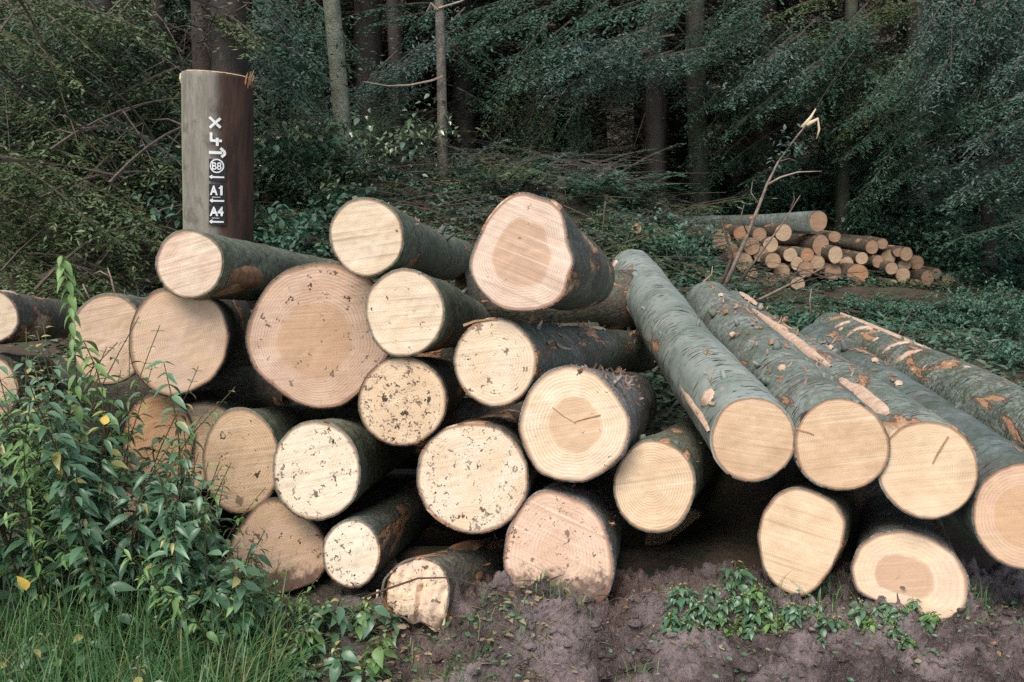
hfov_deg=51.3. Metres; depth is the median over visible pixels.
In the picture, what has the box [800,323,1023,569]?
log
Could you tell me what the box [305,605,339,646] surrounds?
weed
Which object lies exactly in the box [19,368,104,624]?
weed
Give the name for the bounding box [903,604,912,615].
weed
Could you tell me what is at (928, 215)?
bramble
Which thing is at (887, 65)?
conifer tree
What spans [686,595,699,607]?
weed
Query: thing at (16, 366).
weed
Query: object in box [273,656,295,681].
weed
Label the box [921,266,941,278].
thin log
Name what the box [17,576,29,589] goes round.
fallen leaf
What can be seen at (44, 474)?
weed
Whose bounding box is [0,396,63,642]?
weed
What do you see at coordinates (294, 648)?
weed
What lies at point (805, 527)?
log
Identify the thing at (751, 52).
conifer tree
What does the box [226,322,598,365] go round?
log
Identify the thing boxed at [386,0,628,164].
conifer tree
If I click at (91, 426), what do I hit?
log
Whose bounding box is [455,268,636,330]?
log
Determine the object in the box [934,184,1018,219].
fern
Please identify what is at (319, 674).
weed
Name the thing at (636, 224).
log
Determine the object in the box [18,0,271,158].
conifer tree
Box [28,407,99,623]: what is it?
weed
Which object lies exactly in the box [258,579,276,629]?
weed
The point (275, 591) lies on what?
weed
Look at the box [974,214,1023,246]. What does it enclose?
fern
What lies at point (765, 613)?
weed
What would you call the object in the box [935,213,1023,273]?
bramble
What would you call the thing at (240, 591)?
weed
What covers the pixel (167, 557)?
weed
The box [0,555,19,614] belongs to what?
weed
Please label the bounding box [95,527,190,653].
weed
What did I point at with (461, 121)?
conifer tree
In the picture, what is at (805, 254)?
thin log
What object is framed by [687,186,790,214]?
bramble
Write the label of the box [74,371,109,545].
weed
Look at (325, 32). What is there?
conifer tree
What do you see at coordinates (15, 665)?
weed
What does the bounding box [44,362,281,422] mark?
log
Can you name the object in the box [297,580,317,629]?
weed
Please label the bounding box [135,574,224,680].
weed
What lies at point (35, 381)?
weed
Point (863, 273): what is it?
thin log
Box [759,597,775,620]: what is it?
weed
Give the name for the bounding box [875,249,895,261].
thin log
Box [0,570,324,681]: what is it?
grass
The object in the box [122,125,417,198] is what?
leafy bush
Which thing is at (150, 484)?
weed
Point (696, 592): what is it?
weed
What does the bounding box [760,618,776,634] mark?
weed
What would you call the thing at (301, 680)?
grass
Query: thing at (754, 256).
thin log
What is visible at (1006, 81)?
conifer tree
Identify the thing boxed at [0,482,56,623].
weed
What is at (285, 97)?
conifer tree
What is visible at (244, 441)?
log
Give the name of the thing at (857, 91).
conifer tree
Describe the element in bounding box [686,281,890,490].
log
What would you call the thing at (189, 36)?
conifer tree
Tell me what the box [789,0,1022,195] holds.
conifer tree
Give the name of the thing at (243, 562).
weed
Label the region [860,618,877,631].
weed
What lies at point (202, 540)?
weed
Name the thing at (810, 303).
dead branch
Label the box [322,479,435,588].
log
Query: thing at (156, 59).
conifer tree
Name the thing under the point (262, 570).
weed
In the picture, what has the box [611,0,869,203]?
conifer tree
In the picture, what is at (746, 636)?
weed
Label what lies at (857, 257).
thin log
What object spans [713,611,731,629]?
weed
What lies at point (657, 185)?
fern
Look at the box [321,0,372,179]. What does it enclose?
conifer tree
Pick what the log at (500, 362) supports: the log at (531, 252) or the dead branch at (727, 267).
the log at (531, 252)
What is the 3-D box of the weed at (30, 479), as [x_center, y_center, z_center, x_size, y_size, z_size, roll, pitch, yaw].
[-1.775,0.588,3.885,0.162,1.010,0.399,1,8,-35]
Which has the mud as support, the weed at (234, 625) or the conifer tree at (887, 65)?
the weed at (234, 625)
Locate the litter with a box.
[228,574,1023,681]
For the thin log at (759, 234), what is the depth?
12.61 m
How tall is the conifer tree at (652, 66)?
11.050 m
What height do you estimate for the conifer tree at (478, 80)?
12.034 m
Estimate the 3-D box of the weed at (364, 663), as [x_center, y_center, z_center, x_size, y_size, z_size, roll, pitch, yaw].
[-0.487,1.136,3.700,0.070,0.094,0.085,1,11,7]
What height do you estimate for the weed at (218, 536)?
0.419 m
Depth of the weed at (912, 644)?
3.83 m
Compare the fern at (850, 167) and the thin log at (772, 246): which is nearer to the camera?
the thin log at (772, 246)
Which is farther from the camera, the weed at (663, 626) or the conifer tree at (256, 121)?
the conifer tree at (256, 121)
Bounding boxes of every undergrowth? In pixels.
[254,165,707,301]
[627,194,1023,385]
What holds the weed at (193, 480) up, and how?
on the mud
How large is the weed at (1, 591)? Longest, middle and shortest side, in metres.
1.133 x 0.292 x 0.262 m
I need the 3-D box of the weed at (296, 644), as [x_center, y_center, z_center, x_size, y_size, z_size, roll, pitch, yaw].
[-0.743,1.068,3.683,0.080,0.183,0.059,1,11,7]
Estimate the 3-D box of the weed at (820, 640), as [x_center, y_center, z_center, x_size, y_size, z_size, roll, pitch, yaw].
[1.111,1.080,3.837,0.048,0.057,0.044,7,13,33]
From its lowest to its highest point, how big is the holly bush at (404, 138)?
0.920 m
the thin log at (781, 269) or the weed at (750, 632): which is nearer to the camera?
the weed at (750, 632)
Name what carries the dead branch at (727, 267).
on the ground at (724, 524)
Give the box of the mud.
[2,556,1023,681]
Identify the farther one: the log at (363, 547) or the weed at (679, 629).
the log at (363, 547)
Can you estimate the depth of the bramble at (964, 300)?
10.04 m
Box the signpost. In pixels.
[179,70,253,309]
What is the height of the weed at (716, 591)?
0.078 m
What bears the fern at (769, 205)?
on the ground at (724, 524)
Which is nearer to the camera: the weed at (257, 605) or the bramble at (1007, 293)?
the weed at (257, 605)
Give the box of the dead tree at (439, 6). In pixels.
[363,0,463,178]
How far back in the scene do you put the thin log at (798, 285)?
12.42 m
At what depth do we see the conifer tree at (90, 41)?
8.84 m
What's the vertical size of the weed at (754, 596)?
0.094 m
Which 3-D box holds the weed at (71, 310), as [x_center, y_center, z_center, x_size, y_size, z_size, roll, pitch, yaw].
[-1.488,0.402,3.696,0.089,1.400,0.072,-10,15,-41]
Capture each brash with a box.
[15,125,781,314]
[460,137,911,300]
[608,197,1023,407]
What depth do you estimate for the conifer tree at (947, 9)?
19.05 m
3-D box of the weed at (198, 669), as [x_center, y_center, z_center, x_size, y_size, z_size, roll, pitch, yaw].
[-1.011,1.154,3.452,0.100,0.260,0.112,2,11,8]
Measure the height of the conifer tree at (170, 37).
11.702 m
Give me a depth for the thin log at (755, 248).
12.52 m
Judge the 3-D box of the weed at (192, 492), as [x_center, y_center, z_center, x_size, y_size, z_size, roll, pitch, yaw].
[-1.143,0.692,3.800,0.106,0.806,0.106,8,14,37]
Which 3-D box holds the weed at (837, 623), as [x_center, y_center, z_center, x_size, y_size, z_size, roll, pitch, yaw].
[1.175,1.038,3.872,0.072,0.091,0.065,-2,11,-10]
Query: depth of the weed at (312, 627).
3.70 m
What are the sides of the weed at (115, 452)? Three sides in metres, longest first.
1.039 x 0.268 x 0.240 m
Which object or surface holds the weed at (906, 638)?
on the mud
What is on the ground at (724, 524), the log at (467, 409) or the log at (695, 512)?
the log at (695, 512)
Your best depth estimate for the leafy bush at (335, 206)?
8.99 m
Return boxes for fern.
[459,157,552,195]
[559,170,630,200]
[578,171,692,204]
[687,182,755,205]
[719,191,794,214]
[763,182,834,210]
[792,176,869,205]
[813,151,895,189]
[851,186,933,219]
[852,174,930,198]
[904,194,978,218]
[924,209,980,250]
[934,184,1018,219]
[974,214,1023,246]
[976,261,1023,287]
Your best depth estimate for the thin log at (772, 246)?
12.56 m
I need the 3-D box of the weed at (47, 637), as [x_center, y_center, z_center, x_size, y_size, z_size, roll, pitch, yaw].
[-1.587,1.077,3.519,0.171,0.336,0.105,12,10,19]
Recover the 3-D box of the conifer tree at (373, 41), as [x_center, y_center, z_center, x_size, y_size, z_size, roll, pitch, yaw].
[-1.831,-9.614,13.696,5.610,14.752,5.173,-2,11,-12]
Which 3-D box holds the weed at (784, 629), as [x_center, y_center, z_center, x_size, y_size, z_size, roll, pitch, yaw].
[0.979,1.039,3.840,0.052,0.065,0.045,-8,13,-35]
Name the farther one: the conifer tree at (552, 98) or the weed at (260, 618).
the conifer tree at (552, 98)
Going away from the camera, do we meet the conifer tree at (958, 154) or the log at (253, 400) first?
the log at (253, 400)
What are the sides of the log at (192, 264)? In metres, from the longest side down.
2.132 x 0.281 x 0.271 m
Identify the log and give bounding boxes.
[0,290,78,343]
[0,352,60,423]
[33,413,125,493]
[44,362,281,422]
[71,293,145,384]
[92,472,177,559]
[123,390,230,483]
[129,288,250,396]
[133,484,237,563]
[155,229,339,300]
[180,392,288,489]
[202,404,347,514]
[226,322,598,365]
[227,473,552,540]
[229,494,331,593]
[245,262,388,408]
[273,416,412,520]
[286,395,620,468]
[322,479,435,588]
[329,196,473,279]
[358,356,465,445]
[365,268,490,356]
[380,533,505,630]
[416,405,538,533]
[453,314,657,407]
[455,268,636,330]
[469,192,614,311]
[503,467,622,602]
[518,363,656,482]
[610,218,641,233]
[612,249,794,481]
[613,414,717,532]
[644,500,702,545]
[672,211,826,231]
[678,224,810,233]
[685,225,730,248]
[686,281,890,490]
[699,244,737,257]
[711,252,752,271]
[712,223,747,239]
[729,267,757,280]
[729,291,978,519]
[731,237,759,254]
[745,225,766,241]
[750,246,767,261]
[753,252,780,268]
[754,263,789,280]
[757,468,856,596]
[758,271,776,286]
[759,236,777,251]
[763,223,791,240]
[773,246,797,261]
[777,275,804,290]
[778,234,828,255]
[778,245,813,261]
[781,256,802,270]
[790,261,813,276]
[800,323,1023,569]
[809,230,840,241]
[809,255,824,269]
[812,261,841,280]
[814,312,1023,448]
[821,245,842,263]
[829,237,878,253]
[837,255,853,263]
[838,263,868,284]
[841,234,887,248]
[842,249,867,263]
[850,483,969,618]
[854,254,883,267]
[865,260,897,274]
[868,275,897,286]
[870,267,909,282]
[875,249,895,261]
[885,246,901,256]
[888,245,912,260]
[894,259,910,268]
[908,269,933,284]
[908,278,921,284]
[909,255,923,269]
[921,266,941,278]
[940,275,954,283]
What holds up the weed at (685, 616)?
on the mud
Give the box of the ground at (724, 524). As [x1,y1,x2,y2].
[0,0,1023,578]
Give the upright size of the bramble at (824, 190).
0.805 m
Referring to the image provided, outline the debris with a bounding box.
[238,575,1023,681]
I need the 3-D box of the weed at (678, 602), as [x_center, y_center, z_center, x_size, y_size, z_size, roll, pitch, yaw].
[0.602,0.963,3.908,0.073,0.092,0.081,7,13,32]
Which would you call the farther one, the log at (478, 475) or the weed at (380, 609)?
the log at (478, 475)
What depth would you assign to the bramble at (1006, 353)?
8.17 m
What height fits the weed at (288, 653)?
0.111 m
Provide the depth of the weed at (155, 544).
3.63 m
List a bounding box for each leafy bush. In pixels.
[108,163,387,250]
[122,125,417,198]
[254,203,334,256]
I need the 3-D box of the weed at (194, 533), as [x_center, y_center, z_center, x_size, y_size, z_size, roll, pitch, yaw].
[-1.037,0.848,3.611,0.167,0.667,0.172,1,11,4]
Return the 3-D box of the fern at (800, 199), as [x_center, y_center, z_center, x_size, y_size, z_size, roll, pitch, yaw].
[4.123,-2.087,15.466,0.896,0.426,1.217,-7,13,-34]
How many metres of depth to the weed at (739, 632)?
3.86 m
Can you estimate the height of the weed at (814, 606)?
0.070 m
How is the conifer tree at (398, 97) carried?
on the ground at (724, 524)
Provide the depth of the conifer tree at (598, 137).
15.17 m
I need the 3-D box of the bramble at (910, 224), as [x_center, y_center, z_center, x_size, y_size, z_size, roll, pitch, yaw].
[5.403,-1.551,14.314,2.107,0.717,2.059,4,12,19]
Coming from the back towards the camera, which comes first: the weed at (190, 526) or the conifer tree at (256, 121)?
the conifer tree at (256, 121)
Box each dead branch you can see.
[719,223,733,283]
[723,109,821,287]
[740,193,800,281]
[756,265,829,301]
[809,288,811,316]
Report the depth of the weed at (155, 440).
3.98 m
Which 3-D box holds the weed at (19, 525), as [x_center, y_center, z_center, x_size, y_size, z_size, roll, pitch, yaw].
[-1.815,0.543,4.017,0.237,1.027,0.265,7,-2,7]
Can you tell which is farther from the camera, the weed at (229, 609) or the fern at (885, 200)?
the fern at (885, 200)
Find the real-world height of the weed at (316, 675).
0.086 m
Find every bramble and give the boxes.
[583,207,697,257]
[618,220,732,261]
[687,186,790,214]
[755,162,877,212]
[776,190,925,235]
[830,289,888,312]
[838,198,1001,249]
[856,177,1023,238]
[868,294,935,316]
[896,219,1021,271]
[907,198,1023,256]
[912,302,974,324]
[921,262,1023,289]
[925,279,1023,316]
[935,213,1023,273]
[947,276,1023,315]
[972,304,1023,339]
[976,332,1023,366]
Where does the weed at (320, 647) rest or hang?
on the mud
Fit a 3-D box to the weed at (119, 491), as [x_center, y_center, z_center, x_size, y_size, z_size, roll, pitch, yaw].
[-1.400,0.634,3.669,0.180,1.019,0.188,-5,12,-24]
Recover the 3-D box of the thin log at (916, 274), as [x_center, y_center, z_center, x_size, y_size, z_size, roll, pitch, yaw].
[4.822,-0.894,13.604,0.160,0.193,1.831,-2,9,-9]
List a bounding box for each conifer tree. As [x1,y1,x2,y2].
[0,0,147,182]
[0,0,210,346]
[13,0,286,136]
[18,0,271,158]
[39,0,191,152]
[59,0,386,114]
[78,0,191,198]
[141,0,353,156]
[147,0,351,126]
[165,1,191,145]
[165,1,314,141]
[169,0,376,206]
[179,0,592,168]
[190,0,211,70]
[255,0,452,162]
[267,0,327,141]
[272,0,436,125]
[273,0,449,145]
[292,0,550,163]
[313,0,579,152]
[317,1,514,149]
[320,0,555,173]
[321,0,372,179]
[329,0,602,167]
[346,0,642,166]
[383,3,519,156]
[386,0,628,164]
[401,0,675,207]
[448,0,730,177]
[450,0,716,210]
[476,0,849,207]
[500,0,675,159]
[510,10,638,149]
[512,0,644,154]
[553,0,787,182]
[554,4,632,162]
[602,3,725,162]
[607,0,717,161]
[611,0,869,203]
[612,0,904,198]
[613,0,811,161]
[625,0,840,149]
[641,0,880,215]
[668,0,896,190]
[705,0,875,180]
[712,0,841,171]
[723,0,960,183]
[739,0,937,234]
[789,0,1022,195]
[792,0,1018,221]
[795,0,895,167]
[803,0,1009,174]
[803,6,892,162]
[816,0,1023,183]
[819,0,1015,180]
[826,0,994,235]
[876,0,1023,210]
[886,0,1023,285]
[919,26,1023,258]
[933,0,1016,173]
[961,1,1023,172]
[996,1,1023,137]
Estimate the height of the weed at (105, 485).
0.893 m
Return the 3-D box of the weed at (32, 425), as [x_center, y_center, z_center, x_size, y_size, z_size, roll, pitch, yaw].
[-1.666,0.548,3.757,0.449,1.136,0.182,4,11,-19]
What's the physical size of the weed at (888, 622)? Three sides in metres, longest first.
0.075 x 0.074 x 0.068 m
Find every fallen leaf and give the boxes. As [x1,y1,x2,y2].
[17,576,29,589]
[100,415,109,424]
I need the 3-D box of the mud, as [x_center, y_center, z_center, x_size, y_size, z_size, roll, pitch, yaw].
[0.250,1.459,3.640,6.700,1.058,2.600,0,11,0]
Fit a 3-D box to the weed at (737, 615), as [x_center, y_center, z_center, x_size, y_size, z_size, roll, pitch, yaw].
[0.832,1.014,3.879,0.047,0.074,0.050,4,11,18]
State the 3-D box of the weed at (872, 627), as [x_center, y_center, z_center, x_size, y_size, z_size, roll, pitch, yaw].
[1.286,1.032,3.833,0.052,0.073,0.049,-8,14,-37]
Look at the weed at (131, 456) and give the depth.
3.85 m
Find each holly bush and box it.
[148,100,430,191]
[254,153,427,210]
[260,93,487,183]
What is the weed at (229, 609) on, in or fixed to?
on the mud
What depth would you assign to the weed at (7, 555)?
3.75 m
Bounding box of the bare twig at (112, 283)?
[94,268,115,292]
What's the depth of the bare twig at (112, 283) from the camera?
4.63 m
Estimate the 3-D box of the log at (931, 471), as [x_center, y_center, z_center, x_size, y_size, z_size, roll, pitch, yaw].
[1.523,0.125,5.572,0.338,0.366,3.527,0,12,0]
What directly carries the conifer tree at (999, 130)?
on the ground at (724, 524)
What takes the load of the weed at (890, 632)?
on the mud
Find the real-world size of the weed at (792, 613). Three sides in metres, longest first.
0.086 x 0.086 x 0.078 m
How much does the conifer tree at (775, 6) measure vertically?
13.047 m
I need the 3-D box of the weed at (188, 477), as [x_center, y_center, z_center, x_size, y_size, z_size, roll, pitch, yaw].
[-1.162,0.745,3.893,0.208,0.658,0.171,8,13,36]
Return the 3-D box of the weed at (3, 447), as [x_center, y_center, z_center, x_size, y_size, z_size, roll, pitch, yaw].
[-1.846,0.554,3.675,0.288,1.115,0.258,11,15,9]
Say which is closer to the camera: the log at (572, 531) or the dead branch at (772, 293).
the log at (572, 531)
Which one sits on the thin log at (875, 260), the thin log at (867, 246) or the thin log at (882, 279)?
the thin log at (867, 246)
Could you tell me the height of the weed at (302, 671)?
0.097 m
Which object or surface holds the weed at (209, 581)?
on the mud
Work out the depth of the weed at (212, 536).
3.68 m
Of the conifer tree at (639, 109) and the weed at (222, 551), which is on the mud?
the weed at (222, 551)
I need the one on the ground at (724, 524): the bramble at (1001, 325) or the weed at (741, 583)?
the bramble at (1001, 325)
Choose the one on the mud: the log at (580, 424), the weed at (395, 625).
the weed at (395, 625)
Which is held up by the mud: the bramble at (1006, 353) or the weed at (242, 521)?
the weed at (242, 521)
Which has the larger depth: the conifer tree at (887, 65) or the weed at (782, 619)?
the conifer tree at (887, 65)
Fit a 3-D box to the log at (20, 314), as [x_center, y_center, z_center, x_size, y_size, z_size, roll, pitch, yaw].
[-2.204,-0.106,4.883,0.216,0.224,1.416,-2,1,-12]
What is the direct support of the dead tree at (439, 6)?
on the ground at (724, 524)
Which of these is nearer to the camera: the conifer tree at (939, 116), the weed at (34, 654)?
the weed at (34, 654)
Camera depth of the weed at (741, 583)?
4.02 m
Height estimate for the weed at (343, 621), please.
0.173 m
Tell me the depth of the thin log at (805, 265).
12.48 m
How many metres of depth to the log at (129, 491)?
4.16 m
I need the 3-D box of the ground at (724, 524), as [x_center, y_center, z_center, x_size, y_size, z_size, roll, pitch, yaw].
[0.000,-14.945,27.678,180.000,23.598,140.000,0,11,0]
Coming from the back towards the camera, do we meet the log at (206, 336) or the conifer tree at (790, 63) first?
the conifer tree at (790, 63)
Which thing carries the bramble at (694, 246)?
on the ground at (724, 524)
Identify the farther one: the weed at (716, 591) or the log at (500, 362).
the log at (500, 362)
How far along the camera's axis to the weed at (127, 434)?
3.91 m
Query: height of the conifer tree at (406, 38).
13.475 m
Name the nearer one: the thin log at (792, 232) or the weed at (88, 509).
the weed at (88, 509)
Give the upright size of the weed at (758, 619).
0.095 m
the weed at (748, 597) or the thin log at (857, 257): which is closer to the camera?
the weed at (748, 597)
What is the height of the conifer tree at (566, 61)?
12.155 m
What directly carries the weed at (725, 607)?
on the mud
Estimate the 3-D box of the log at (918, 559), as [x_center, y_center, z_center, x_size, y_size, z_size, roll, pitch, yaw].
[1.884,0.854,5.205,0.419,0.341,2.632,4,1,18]
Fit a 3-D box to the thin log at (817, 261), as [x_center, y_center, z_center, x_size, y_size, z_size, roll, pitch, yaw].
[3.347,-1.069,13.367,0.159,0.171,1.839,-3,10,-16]
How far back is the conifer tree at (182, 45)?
14.96 m
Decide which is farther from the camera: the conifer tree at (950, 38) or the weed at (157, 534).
the conifer tree at (950, 38)
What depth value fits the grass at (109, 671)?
3.50 m
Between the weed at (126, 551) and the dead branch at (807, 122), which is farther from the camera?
the dead branch at (807, 122)
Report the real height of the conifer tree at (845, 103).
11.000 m
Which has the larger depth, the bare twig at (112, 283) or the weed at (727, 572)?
the bare twig at (112, 283)
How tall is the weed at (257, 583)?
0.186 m
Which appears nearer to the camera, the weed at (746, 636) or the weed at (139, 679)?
the weed at (139, 679)
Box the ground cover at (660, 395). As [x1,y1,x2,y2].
[0,163,1023,469]
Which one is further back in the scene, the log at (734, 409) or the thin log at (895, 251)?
the thin log at (895, 251)
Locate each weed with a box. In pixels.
[0,328,55,592]
[0,334,37,620]
[0,342,117,572]
[0,348,71,574]
[0,366,76,603]
[0,381,92,616]
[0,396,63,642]
[0,398,105,632]
[0,400,110,627]
[0,402,21,525]
[0,412,66,614]
[0,438,60,592]
[0,443,127,637]
[0,446,72,631]
[0,459,110,611]
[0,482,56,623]
[0,494,42,621]
[0,500,149,626]
[0,508,62,625]
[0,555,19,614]
[0,565,17,627]
[0,652,26,681]
[0,664,12,681]
[1,354,93,588]
[2,357,42,626]
[5,362,101,623]
[8,633,54,680]
[8,649,34,681]
[17,636,67,681]
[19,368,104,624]
[22,395,113,583]
[23,347,108,610]
[24,384,63,600]
[26,341,111,619]
[26,359,111,624]
[26,623,62,664]
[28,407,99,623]
[30,331,105,621]
[31,365,142,655]
[31,432,140,607]
[32,407,118,598]
[33,322,85,608]
[42,370,126,629]
[47,640,74,681]
[52,317,139,610]
[55,256,91,627]
[58,442,136,635]
[61,467,138,614]
[70,340,133,591]
[70,624,114,680]
[72,325,164,617]
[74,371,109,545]
[78,414,139,614]
[82,384,128,631]
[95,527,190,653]
[97,366,158,603]
[103,439,178,615]
[107,455,158,574]
[108,347,143,606]
[111,387,234,608]
[120,366,200,637]
[123,656,147,681]
[124,452,168,620]
[126,412,208,620]
[127,503,173,597]
[129,452,171,615]
[129,476,184,613]
[130,463,233,640]
[131,480,161,610]
[132,665,162,681]
[135,451,189,642]
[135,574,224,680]
[136,615,167,669]
[137,445,162,596]
[138,447,196,579]
[142,469,189,591]
[144,477,207,660]
[145,360,193,502]
[149,468,194,662]
[150,472,207,677]
[155,445,197,623]
[156,461,216,625]
[159,452,206,597]
[165,462,206,542]
[168,453,211,531]
[170,465,229,602]
[171,479,232,637]
[171,534,247,647]
[171,581,228,681]
[173,426,209,551]
[181,500,222,616]
[182,461,219,606]
[185,497,234,663]
[186,449,202,519]
[189,658,209,680]
[195,497,238,618]
[199,575,225,613]
[200,526,236,588]
[206,527,234,631]
[208,549,231,642]
[209,546,234,603]
[212,487,267,582]
[212,545,266,676]
[213,591,246,679]
[216,565,265,677]
[219,569,257,640]
[221,538,255,630]
[222,582,258,648]
[222,594,256,642]
[223,597,267,659]
[226,528,271,595]
[233,575,271,621]
[240,566,256,613]
[241,553,270,612]
[246,563,288,669]
[247,566,280,636]
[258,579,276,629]
[264,576,283,622]
[268,642,289,671]
[271,594,300,625]
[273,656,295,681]
[275,589,295,645]
[279,642,299,667]
[283,628,305,667]
[289,622,313,666]
[291,606,321,658]
[292,658,312,679]
[294,593,309,624]
[294,626,325,663]
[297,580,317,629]
[300,664,319,681]
[301,638,326,668]
[303,599,321,615]
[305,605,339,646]
[306,664,326,681]
[313,597,356,645]
[323,640,364,681]
[330,648,349,666]
[339,666,382,681]
[348,597,377,640]
[354,596,391,641]
[361,629,397,677]
[362,657,382,677]
[376,613,402,645]
[661,609,680,632]
[661,621,673,629]
[666,592,685,614]
[667,585,684,603]
[669,583,694,611]
[672,622,690,633]
[682,609,697,623]
[684,619,699,635]
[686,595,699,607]
[686,607,702,625]
[687,588,699,603]
[690,601,713,624]
[702,584,714,604]
[704,614,719,628]
[708,585,722,603]
[712,598,732,622]
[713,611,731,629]
[717,560,754,594]
[721,567,745,585]
[723,585,736,599]
[723,624,733,636]
[724,595,733,608]
[732,592,749,615]
[733,568,754,589]
[734,610,746,627]
[735,603,750,623]
[736,623,745,635]
[740,593,750,607]
[741,608,765,630]
[742,621,759,641]
[743,584,763,609]
[743,630,758,641]
[749,583,763,604]
[752,604,768,624]
[756,592,774,607]
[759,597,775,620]
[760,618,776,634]
[773,613,783,627]
[778,620,790,632]
[781,602,794,625]
[781,603,804,624]
[785,603,805,627]
[798,603,814,616]
[810,601,823,617]
[814,613,834,640]
[816,633,825,648]
[827,616,847,632]
[847,598,871,626]
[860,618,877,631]
[862,618,876,637]
[867,604,883,619]
[880,599,893,617]
[884,613,898,628]
[887,618,897,628]
[887,624,903,647]
[889,605,907,625]
[897,640,907,650]
[899,631,911,643]
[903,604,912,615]
[903,636,916,648]
[905,599,919,614]
[906,596,921,613]
[917,611,940,630]
[921,611,937,633]
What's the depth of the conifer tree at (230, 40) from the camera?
9.40 m
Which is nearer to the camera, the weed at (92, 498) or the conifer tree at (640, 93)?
the weed at (92, 498)
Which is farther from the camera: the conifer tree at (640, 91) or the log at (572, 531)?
the conifer tree at (640, 91)
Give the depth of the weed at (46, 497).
3.63 m
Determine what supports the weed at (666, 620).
on the mud
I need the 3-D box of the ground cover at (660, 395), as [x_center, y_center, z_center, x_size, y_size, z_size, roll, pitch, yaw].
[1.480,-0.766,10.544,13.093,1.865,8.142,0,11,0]
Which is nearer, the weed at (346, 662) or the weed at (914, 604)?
the weed at (346, 662)
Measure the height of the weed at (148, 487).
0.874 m
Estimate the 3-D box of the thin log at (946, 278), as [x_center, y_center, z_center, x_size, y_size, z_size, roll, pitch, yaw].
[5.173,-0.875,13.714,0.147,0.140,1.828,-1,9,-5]
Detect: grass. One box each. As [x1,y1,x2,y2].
[0,545,373,681]
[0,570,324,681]
[254,584,528,681]
[417,567,788,681]
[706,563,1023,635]
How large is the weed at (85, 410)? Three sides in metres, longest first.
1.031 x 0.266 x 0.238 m
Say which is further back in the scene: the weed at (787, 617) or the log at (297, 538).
the log at (297, 538)
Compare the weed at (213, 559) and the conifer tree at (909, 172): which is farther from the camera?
the conifer tree at (909, 172)
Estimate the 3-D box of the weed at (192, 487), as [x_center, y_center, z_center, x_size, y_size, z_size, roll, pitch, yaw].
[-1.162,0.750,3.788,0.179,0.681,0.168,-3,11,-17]
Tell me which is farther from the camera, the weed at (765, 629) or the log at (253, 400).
the log at (253, 400)
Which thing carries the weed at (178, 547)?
on the mud
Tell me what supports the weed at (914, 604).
on the mud
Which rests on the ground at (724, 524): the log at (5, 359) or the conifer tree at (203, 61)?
the conifer tree at (203, 61)
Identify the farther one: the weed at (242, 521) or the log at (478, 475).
the log at (478, 475)
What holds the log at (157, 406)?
on the log at (253, 400)
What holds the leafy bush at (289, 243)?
on the ground at (724, 524)
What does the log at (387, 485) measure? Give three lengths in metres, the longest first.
2.316 x 0.461 x 0.458 m
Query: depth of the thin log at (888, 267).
12.66 m
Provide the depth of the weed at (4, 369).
3.88 m
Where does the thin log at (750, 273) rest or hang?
on the ground at (724, 524)
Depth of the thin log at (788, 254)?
12.51 m
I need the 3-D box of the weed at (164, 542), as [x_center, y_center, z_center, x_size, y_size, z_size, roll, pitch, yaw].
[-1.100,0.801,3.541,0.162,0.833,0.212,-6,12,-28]
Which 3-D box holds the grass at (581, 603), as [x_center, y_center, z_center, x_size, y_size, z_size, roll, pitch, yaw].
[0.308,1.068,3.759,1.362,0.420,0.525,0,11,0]
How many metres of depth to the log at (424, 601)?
3.99 m
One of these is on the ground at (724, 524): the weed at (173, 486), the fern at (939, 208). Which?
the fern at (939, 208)
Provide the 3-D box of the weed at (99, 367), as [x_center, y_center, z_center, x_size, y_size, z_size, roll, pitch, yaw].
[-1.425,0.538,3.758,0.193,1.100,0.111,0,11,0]
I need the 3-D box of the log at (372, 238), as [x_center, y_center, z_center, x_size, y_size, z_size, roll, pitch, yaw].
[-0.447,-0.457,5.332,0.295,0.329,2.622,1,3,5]
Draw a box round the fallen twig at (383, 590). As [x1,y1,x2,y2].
[365,577,508,597]
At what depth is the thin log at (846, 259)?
12.77 m
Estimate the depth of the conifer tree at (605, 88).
21.30 m
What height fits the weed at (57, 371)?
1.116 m
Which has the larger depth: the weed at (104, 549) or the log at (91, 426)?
the log at (91, 426)
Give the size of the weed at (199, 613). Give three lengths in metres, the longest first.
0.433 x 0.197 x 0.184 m
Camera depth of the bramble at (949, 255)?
13.19 m
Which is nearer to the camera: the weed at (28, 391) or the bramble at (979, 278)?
the weed at (28, 391)
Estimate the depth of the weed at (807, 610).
3.91 m
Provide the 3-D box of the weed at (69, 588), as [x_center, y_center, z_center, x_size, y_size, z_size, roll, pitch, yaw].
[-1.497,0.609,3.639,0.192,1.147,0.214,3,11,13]
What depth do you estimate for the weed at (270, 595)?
3.80 m
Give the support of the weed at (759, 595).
on the mud
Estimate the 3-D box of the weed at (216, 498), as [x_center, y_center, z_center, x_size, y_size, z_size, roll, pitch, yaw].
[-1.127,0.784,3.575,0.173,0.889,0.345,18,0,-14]
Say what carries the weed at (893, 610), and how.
on the mud
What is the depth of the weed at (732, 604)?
3.88 m
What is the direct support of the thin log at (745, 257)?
on the thin log at (750, 273)
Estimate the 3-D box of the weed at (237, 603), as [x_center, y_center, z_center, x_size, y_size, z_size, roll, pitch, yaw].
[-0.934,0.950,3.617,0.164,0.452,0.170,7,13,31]
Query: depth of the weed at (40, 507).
3.68 m
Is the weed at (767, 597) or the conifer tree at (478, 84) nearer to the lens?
the weed at (767, 597)
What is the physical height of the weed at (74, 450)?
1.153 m

